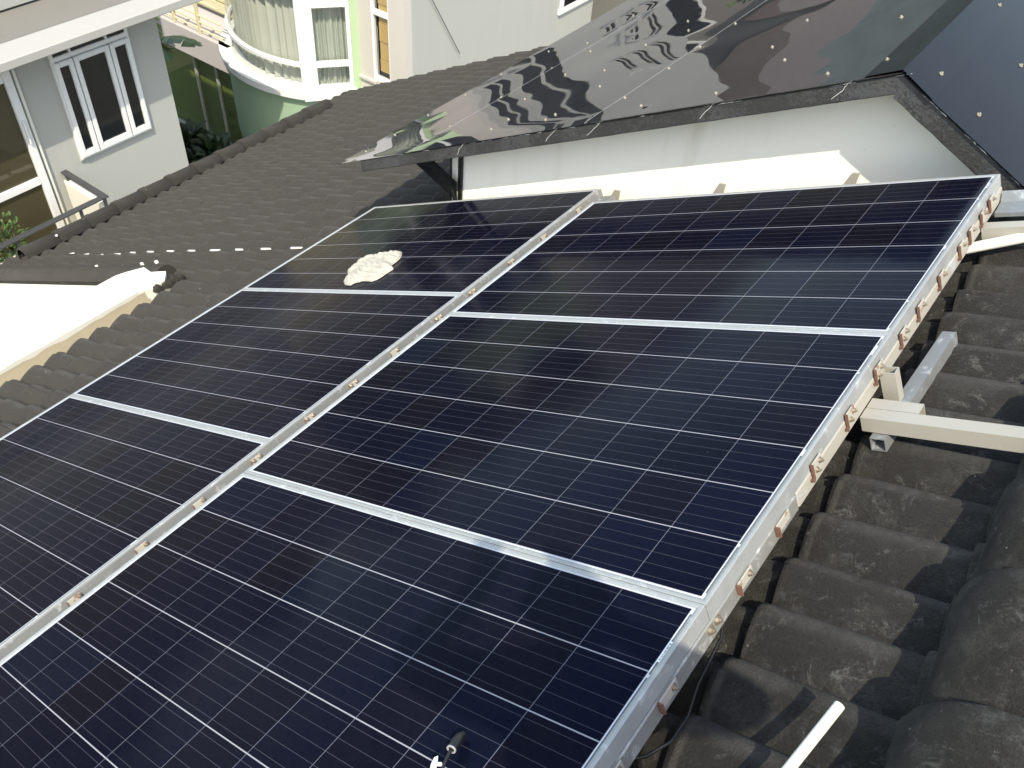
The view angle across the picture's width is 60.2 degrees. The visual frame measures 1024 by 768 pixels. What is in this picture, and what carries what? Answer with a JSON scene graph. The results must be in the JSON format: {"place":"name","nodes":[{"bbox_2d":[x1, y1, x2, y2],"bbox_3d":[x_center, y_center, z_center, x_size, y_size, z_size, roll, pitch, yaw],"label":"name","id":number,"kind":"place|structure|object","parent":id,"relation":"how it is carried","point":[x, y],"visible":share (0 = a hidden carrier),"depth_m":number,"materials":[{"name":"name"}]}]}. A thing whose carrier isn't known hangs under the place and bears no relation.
{"place":"outdoors","nodes":[
{"label":"outdoors","id":0,"kind":"place"},
{"bbox_2d":[0,315,17,338],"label":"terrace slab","id":1,"kind":"structure","parent":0,"point":[7,327],"depth_m":8.52,"materials":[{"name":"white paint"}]},
{"bbox_2d":[0,0,201,263],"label":"white house","id":2,"kind":"structure","parent":0,"point":[86,94],"depth_m":12.51,"materials":[{"name":"grey paint"}]},
{"bbox_2d":[0,243,26,262],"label":"balcony plant","id":3,"kind":"object","parent":2,"relation":"on","point":[8,255],"visible":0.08,"depth_m":11.73,"materials":[{"name":"green plant"}]},
{"bbox_2d":[0,211,30,259],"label":"balcony plant","id":4,"kind":"object","parent":2,"relation":"on","point":[8,235],"visible":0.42,"depth_m":11.87,"materials":[{"name":"green plant"}]},
{"bbox_2d":[0,170,108,249],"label":"balcony railing","id":5,"kind":"object","parent":2,"relation":"on","point":[101,195],"visible":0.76,"depth_m":12.20,"materials":[{"name":"grey metal"}]},
{"bbox_2d":[47,28,151,159],"bbox_3d":[-5.889,-4.258,12.654,0.070,1.820,1.220,30,51,23],"label":"window frame","id":6,"kind":"structure","parent":2,"relation":"in","point":[50,58],"depth_m":12.52,"materials":[{"name":"white plastic"}]},
{"bbox_2d":[156,0,592,143],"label":"bay house","id":7,"kind":"structure","parent":0,"point":[262,64],"depth_m":16.33,"materials":[{"name":"pale grey plaster"},{"name":"green plaster"},{"name":"glass"}]},
{"bbox_2d":[166,0,222,39],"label":"balcony railing","id":8,"kind":"object","parent":7,"relation":"on","point":[197,20],"visible":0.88,"depth_m":17.25,"materials":[{"name":"beige paint"}]},
{"bbox_2d":[307,0,353,89],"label":"side window","id":9,"kind":"structure","parent":7,"relation":"in","point":[310,3],"depth_m":15.78,"materials":[{"name":"white plastic"}]},
{"bbox_2d":[370,0,390,81],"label":"narrow window","id":10,"kind":"structure","parent":7,"relation":"in","point":[381,11],"depth_m":15.60,"materials":[{"name":"white plastic"}]},
{"bbox_2d":[432,0,459,53],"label":"wall cable","id":11,"kind":"object","parent":7,"relation":"attached to","point":[446,27],"depth_m":15.76,"materials":[{"name":"grey"}]},
{"bbox_2d":[557,0,587,15],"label":"upper window","id":12,"kind":"structure","parent":7,"relation":"in","point":[565,5],"depth_m":18.75,"materials":[{"name":"white plastic"}]},
{"bbox_2d":[0,46,1023,767],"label":"tiled roof","id":13,"kind":"structure","parent":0,"point":[882,600],"depth_m":1.98,"materials":[{"name":"tile"}]},
{"bbox_2d":[0,267,184,386],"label":"parapet wall","id":14,"kind":"structure","parent":13,"relation":"on","point":[41,340],"depth_m":5.53,"materials":[{"name":"paint"}]},
{"bbox_2d":[0,189,615,659],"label":"support rail","id":15,"kind":"object","parent":13,"relation":"attached to","point":[168,525],"visible":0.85,"depth_m":2.87,"materials":[{"name":"metal"}]},
{"bbox_2d":[0,395,268,648],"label":"solar panel","id":16,"kind":"object","parent":15,"relation":"on","point":[90,489],"visible":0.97,"depth_m":2.96,"materials":[{"name":"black glass"}]},
{"bbox_2d":[71,289,460,444],"bbox_3d":[-1.086,-0.135,3.726,1.629,0.040,0.988,7,38,42],"label":"solar panel","id":17,"kind":"object","parent":15,"relation":"on","point":[266,365],"visible":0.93,"depth_m":3.58,"materials":[{"name":"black glass"}]},
{"bbox_2d":[0,472,708,767],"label":"solar panel","id":18,"kind":"object","parent":15,"relation":"on","point":[244,620],"visible":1,"depth_m":1.88,"materials":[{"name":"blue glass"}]},
{"bbox_2d":[430,731,465,767],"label":"cable plug","id":19,"kind":"object","parent":18,"relation":"attached to","point":[455,742],"visible":1,"depth_m":1.52,"materials":[{"name":"black plastic"}]},
{"bbox_2d":[243,189,598,294],"bbox_3d":[-0.492,-0.674,4.304,1.629,0.040,0.988,7,38,42],"label":"solar panel","id":20,"kind":"object","parent":15,"relation":"on","point":[461,247],"visible":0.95,"depth_m":4.19,"materials":[{"name":"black glass"}]},
{"bbox_2d":[344,250,401,285],"bbox_3d":[-0.670,-0.553,4.118,0.355,0.038,0.324,7,38,42],"label":"rag","id":21,"kind":"object","parent":20,"relation":"on","point":[371,267],"visible":1,"depth_m":4.06,"materials":[{"name":"beige fabric"}]},
{"bbox_2d":[244,314,892,619],"bbox_3d":[0.067,0.089,2.496,1.629,0.042,0.988,7,38,42],"label":"solar panel","id":22,"kind":"object","parent":15,"relation":"on","point":[675,460],"visible":0.99,"depth_m":2.28,"materials":[{"name":"glass"}]},
{"bbox_2d":[449,174,1000,345],"bbox_3d":[0.661,-0.450,3.075,1.629,0.041,0.988,7,38,42],"label":"solar panel","id":23,"kind":"object","parent":15,"relation":"on","point":[875,257],"visible":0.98,"depth_m":2.90,"materials":[{"name":"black glass"}]},
{"bbox_2d":[336,0,1023,200],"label":"dormer","id":24,"kind":"object","parent":13,"relation":"attached to","point":[634,99],"visible":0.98,"depth_m":3.73,"materials":[{"name":"white paint"}]},
{"bbox_2d":[612,189,620,199],"bbox_3d":[0.487,-0.896,4.178,0.046,0.062,0.010,30,51,23],"label":"wall bracket","id":25,"kind":"object","parent":24,"relation":"attached to","point":[616,193],"depth_m":4.17,"materials":[{"name":"beige metal"}]},
{"bbox_2d":[713,183,725,192],"bbox_3d":[0.894,-0.843,3.809,0.044,0.062,0.010,30,51,23],"label":"wall bracket","id":26,"kind":"object","parent":24,"relation":"attached to","point":[720,188],"depth_m":3.80,"materials":[{"name":"beige metal"}]},
{"bbox_2d":[844,172,859,183],"bbox_3d":[1.316,-0.796,3.420,0.040,0.062,0.010,30,51,23],"label":"wall bracket","id":27,"kind":"object","parent":24,"relation":"attached to","point":[853,178],"depth_m":3.41,"materials":[{"name":"beige metal"}]},
{"bbox_2d":[611,186,1001,767],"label":"support rail","id":28,"kind":"object","parent":13,"relation":"attached to","point":[636,742],"visible":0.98,"depth_m":1.85,"materials":[{"name":"silver metal"}]},
{"bbox_2d":[634,624,723,760],"bbox_3d":[0.322,0.548,1.634,0.077,0.052,0.444,31,51,23],"label":"black cable","id":29,"kind":"object","parent":28,"relation":"hanging from","point":[669,742],"visible":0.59,"depth_m":1.62,"materials":[{"name":"plastic"}]},
{"bbox_2d":[860,398,1023,452],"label":"cross tube","id":30,"kind":"object","parent":28,"relation":"attached to","point":[900,418],"visible":1,"depth_m":2.00,"materials":[{"name":"beige paint"}]},
{"bbox_2d":[879,366,903,400],"bbox_3d":[0.941,0.016,2.186,0.038,0.125,0.036,7,38,42],"label":"steel stub","id":31,"kind":"object","parent":30,"relation":"on","point":[891,383],"visible":0.62,"depth_m":2.17,"materials":[{"name":"beige metal"}]},
{"bbox_2d":[966,233,1023,253],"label":"pvc pipe","id":32,"kind":"object","parent":28,"relation":"attached to","point":[996,242],"visible":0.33,"depth_m":2.65,"materials":[{"name":"white plastic"}]},
{"bbox_2d":[981,221,1023,239],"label":"cross tube","id":33,"kind":"object","parent":28,"relation":"attached to","point":[989,230],"visible":0.92,"depth_m":2.66,"materials":[{"name":"beige paint"}]},
{"bbox_2d":[782,701,844,767],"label":"pvc pipe","id":34,"kind":"object","parent":13,"relation":"on","point":[814,736],"visible":1,"depth_m":1.45,"materials":[{"name":"white plastic"}]},
{"bbox_2d":[869,331,957,451],"bbox_3d":[1.023,0.010,2.236,0.051,0.036,0.498,7,38,42],"label":"loose tube","id":35,"kind":"object","parent":13,"relation":"on","point":[923,376],"visible":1,"depth_m":2.25,"materials":[{"name":"metal"}]},
{"bbox_2d":[994,190,1023,216],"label":"metal flashing","id":36,"kind":"object","parent":13,"relation":"attached to","point":[1011,204],"visible":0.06,"depth_m":2.77,"materials":[{"name":"metal"}]},
{"bbox_2d":[590,0,626,21],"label":"neighbour house","id":37,"kind":"structure","parent":0,"point":[600,7],"depth_m":22.11,"materials":[{"name":"beige paint"}]},
{"label":"ground","id":38,"kind":"structure","parent":0,"visible":0},
{"bbox_2d":[0,284,170,328],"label":"gable wall","id":39,"kind":"structure","parent":38,"relation":"on","point":[21,305],"depth_m":7.83,"materials":[{"name":"white paint"}]},
{"bbox_2d":[155,17,202,60],"bbox_3d":[-6.773,-5.224,18.062,0.630,4.317,2.463,-31,55,-30],"label":"banana plant","id":40,"kind":"object","parent":38,"relation":"on","point":[186,42],"visible":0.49,"depth_m":16.41,"materials":[{"name":"green plant"}]},
{"bbox_2d":[180,118,206,163],"bbox_3d":[-6.765,-4.473,18.990,2.096,2.435,1.600,30,51,23],"label":"dark shrub","id":41,"kind":"object","parent":38,"relation":"on","point":[190,130],"visible":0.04,"depth_m":18.41,"materials":[{"name":"green plant"}]},
{"bbox_2d":[185,128,235,163],"bbox_3d":[-6.014,-4.089,18.479,1.797,2.522,1.641,30,51,23],"label":"dark shrub","id":42,"kind":"object","parent":38,"relation":"on","point":[211,139],"visible":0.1,"depth_m":17.86,"materials":[{"name":"green plant"}]}
]}

